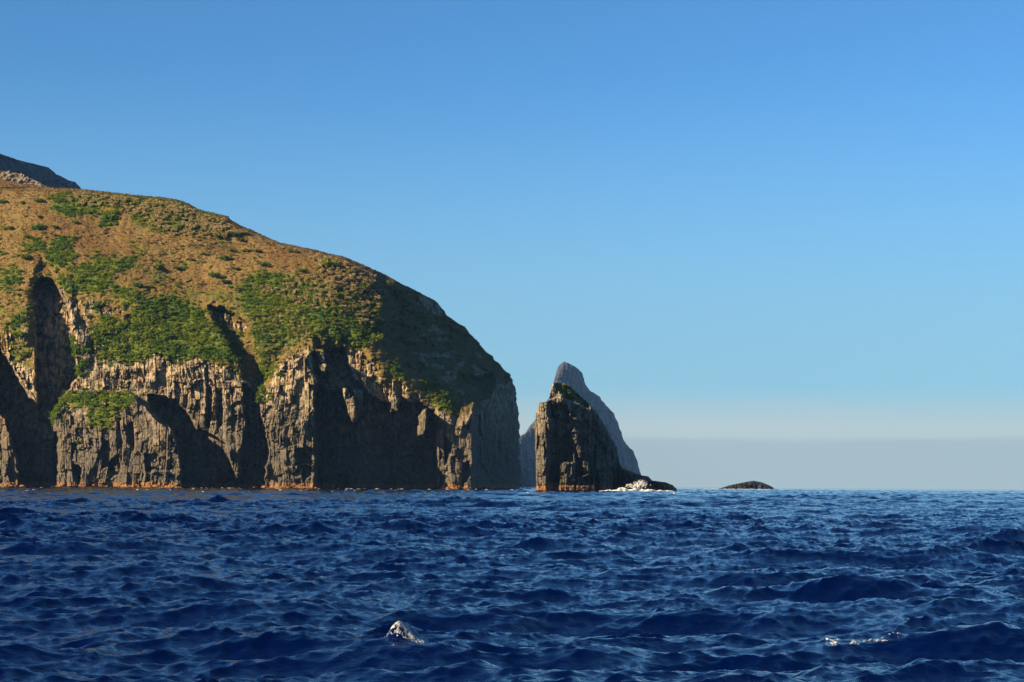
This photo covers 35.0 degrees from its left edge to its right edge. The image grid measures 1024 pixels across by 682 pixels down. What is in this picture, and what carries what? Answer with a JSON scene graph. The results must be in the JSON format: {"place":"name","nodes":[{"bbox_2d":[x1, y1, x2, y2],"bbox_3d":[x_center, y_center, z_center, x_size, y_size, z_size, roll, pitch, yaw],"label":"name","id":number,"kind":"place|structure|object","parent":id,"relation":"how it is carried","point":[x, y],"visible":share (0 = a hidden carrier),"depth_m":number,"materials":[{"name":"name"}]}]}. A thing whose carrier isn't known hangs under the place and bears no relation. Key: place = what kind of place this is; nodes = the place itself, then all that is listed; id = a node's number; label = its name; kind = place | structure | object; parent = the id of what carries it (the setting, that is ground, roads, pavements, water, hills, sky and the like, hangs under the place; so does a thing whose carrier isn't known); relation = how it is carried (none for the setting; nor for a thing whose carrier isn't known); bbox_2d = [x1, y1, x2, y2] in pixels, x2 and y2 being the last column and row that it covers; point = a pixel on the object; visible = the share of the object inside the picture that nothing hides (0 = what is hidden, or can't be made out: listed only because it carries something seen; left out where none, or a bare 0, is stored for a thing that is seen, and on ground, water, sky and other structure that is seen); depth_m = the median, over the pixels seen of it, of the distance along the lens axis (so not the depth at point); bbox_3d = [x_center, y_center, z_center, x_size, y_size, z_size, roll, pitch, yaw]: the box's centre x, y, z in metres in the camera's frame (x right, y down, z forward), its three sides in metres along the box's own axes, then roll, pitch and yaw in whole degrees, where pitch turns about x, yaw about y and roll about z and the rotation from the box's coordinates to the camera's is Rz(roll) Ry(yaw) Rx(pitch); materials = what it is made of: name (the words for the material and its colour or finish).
{"place":"outdoors","nodes":[
{"label":"outdoors","id":0,"kind":"place"},
{"bbox_2d":[0,171,43,186],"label":"scree slope","id":1,"kind":"structure","parent":0,"point":[17,179],"depth_m":1366.03,"materials":[{"name":"beige stone"}]},
{"bbox_2d":[0,171,41,185],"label":"scree boulders","id":2,"kind":"object","parent":1,"relation":"on","point":[2,174],"visible":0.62,"depth_m":1366.09,"materials":[{"name":"beige stone"}]},
{"bbox_2d":[0,154,80,188],"bbox_3d":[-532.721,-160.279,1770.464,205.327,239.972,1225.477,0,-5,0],"label":"summit","id":3,"kind":"structure","parent":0,"point":[46,176],"depth_m":2059.72,"materials":[{"name":"grey stone"}]},
{"bbox_2d":[0,179,520,488],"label":"headland","id":4,"kind":"structure","parent":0,"point":[335,414],"depth_m":1034.74,"materials":[{"name":"brown stone"}]},
{"bbox_2d":[1,225,12,228],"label":"bush","id":5,"kind":"object","parent":4,"relation":"on","point":[8,226],"visible":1,"depth_m":1071.70,"materials":[{"name":"green plant"}]},
{"bbox_2d":[11,331,25,337],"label":"bush","id":6,"kind":"object","parent":4,"relation":"on","point":[20,334],"visible":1,"depth_m":996.10,"materials":[{"name":"green plant"}]},
{"bbox_2d":[11,349,29,356],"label":"bush","id":7,"kind":"object","parent":4,"relation":"on","point":[26,353],"visible":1,"depth_m":998.12,"materials":[{"name":"green plant"}]},
{"bbox_2d":[21,254,30,258],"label":"bush","id":8,"kind":"object","parent":4,"relation":"on","point":[26,256],"visible":1,"depth_m":1045.79,"materials":[{"name":"green plant"}]},
{"bbox_2d":[31,223,45,229],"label":"bush","id":9,"kind":"object","parent":4,"relation":"on","point":[37,226],"visible":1,"depth_m":1071.35,"materials":[{"name":"green plant"}]},
{"bbox_2d":[33,198,44,201],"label":"bush","id":10,"kind":"object","parent":4,"relation":"on","point":[39,200],"visible":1,"depth_m":1099.34,"materials":[{"name":"green plant"}]},
{"bbox_2d":[75,371,84,376],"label":"bush","id":11,"kind":"object","parent":4,"relation":"on","point":[81,374],"visible":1,"depth_m":992.53,"materials":[{"name":"green plant"}]},
{"bbox_2d":[76,361,89,367],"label":"bush","id":12,"kind":"object","parent":4,"relation":"on","point":[79,364],"visible":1,"depth_m":991.71,"materials":[{"name":"green plant"}]},
{"bbox_2d":[80,347,91,352],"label":"bush","id":13,"kind":"object","parent":4,"relation":"on","point":[87,350],"visible":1,"depth_m":995.94,"materials":[{"name":"green plant"}]},
{"bbox_2d":[91,302,101,309],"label":"bush","id":14,"kind":"object","parent":4,"relation":"on","point":[96,306],"visible":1,"depth_m":1018.17,"materials":[{"name":"green plant"}]},
{"bbox_2d":[100,316,112,321],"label":"bush","id":15,"kind":"object","parent":4,"relation":"on","point":[107,318],"visible":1,"depth_m":1010.51,"materials":[{"name":"green plant"}]},
{"bbox_2d":[102,213,118,219],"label":"bush","id":16,"kind":"object","parent":4,"relation":"on","point":[110,217],"visible":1,"depth_m":1091.63,"materials":[{"name":"green plant"}]},
{"bbox_2d":[133,281,143,287],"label":"bush","id":17,"kind":"object","parent":4,"relation":"on","point":[136,284],"visible":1,"depth_m":1034.12,"materials":[{"name":"green plant"}]},
{"bbox_2d":[153,263,162,269],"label":"bush","id":18,"kind":"object","parent":4,"relation":"on","point":[158,266],"visible":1,"depth_m":1052.75,"materials":[{"name":"green plant"}]},
{"bbox_2d":[208,272,221,275],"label":"bush","id":19,"kind":"object","parent":4,"relation":"on","point":[214,274],"visible":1,"depth_m":1054.20,"materials":[{"name":"green plant"}]},
{"bbox_2d":[214,234,226,237],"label":"bush","id":20,"kind":"object","parent":4,"relation":"on","point":[219,235],"visible":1,"depth_m":1094.47,"materials":[{"name":"green plant"}]},
{"bbox_2d":[215,255,231,259],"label":"bush","id":21,"kind":"object","parent":4,"relation":"on","point":[228,257],"visible":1,"depth_m":1072.92,"materials":[{"name":"green plant"}]},
{"bbox_2d":[66,191,385,371],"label":"tussock grass","id":22,"kind":"structure","parent":4,"relation":"on","point":[205,223],"depth_m":1083.55,"materials":[{"name":"green plant"}]},
{"bbox_2d":[0,190,459,429],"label":"shrub thicket","id":23,"kind":"object","parent":4,"relation":"on","point":[435,395],"visible":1,"depth_m":1031.83,"materials":[{"name":"green plant"}]},
{"bbox_2d":[227,231,239,234],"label":"bush","id":24,"kind":"object","parent":4,"relation":"on","point":[233,233],"visible":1,"depth_m":1099.28,"materials":[{"name":"green plant"}]},
{"bbox_2d":[0,179,512,427],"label":"dry grass","id":25,"kind":"structure","parent":4,"relation":"on","point":[366,267],"depth_m":1090.06,"materials":[{"name":"brown plant"}]},
{"bbox_2d":[321,258,338,266],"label":"bush","id":26,"kind":"object","parent":4,"relation":"on","point":[327,262],"visible":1,"depth_m":1078.04,"materials":[{"name":"green plant"}]},
{"bbox_2d":[330,305,343,310],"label":"bush","id":27,"kind":"object","parent":4,"relation":"on","point":[339,307],"visible":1,"depth_m":1049.97,"materials":[{"name":"green plant"}]},
{"bbox_2d":[370,333,382,338],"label":"bush","id":28,"kind":"object","parent":4,"relation":"on","point":[373,335],"visible":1,"depth_m":1048.83,"materials":[{"name":"green plant"}]},
{"bbox_2d":[0,486,1023,681],"bbox_3d":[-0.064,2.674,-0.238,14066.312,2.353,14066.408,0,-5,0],"label":"sea","id":29,"kind":"structure","parent":0,"point":[219,584],"depth_m":43.81,"materials":[{"name":"blue liquid"}]},
{"bbox_2d":[0,484,508,488],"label":"shore boulders","id":30,"kind":"object","parent":29,"relation":"in","point":[216,486],"visible":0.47,"depth_m":1003.02,"materials":[{"name":"stone"}]},
{"bbox_2d":[390,621,424,642],"bbox_3d":[-1.793,4.862,27.148,0.667,0.351,0.578,0,-5,0],"label":"whitecap","id":31,"kind":"object","parent":29,"relation":"on","point":[411,635],"visible":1,"depth_m":27.10,"materials":[{"name":"liquid"}]},
{"bbox_2d":[2,486,1005,493],"bbox_3d":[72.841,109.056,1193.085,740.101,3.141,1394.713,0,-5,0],"label":"foam flecks","id":32,"kind":"object","parent":29,"relation":"on","point":[377,488],"visible":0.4,"depth_m":941.16,"materials":[{"name":"white liquid"}]},
{"bbox_2d":[534,383,676,490],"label":"sea stack","id":33,"kind":"object","parent":29,"relation":"in","point":[576,448],"visible":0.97,"depth_m":807.87,"materials":[{"name":"brown stone"}]},
{"bbox_2d":[626,480,645,488],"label":"spray","id":34,"kind":"object","parent":29,"relation":"on","point":[640,483],"visible":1,"depth_m":796.64,"materials":[{"name":"white liquid"}]},
{"bbox_2d":[603,487,671,491],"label":"surf","id":35,"kind":"structure","parent":29,"relation":"on","point":[633,489],"depth_m":772.66,"materials":[{"name":"white liquid"}]},
{"bbox_2d":[719,481,773,488],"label":"islet","id":36,"kind":"object","parent":29,"relation":"in","point":[753,485],"visible":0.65,"depth_m":1893.82,"materials":[{"name":"grey stone"}]},
{"bbox_2d":[826,632,916,643],"bbox_3d":[6.019,5.091,27.731,1.775,0.247,0.567,0,-5,0],"label":"crest foam","id":37,"kind":"object","parent":29,"relation":"on","point":[855,641],"visible":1,"depth_m":27.78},
{"bbox_2d":[0,0,1023,488],"label":"sky","id":38,"kind":"structure","parent":0,"point":[781,242],"materials":[{"name":"blue"}]},
{"bbox_2d":[518,361,640,486],"bbox_3d":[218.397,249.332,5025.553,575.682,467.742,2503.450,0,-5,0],"label":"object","id":39,"kind":"structure","parent":0,"point":[570,375],"depth_m":5485.40,"materials":[{"name":"grey stone"}]}
]}

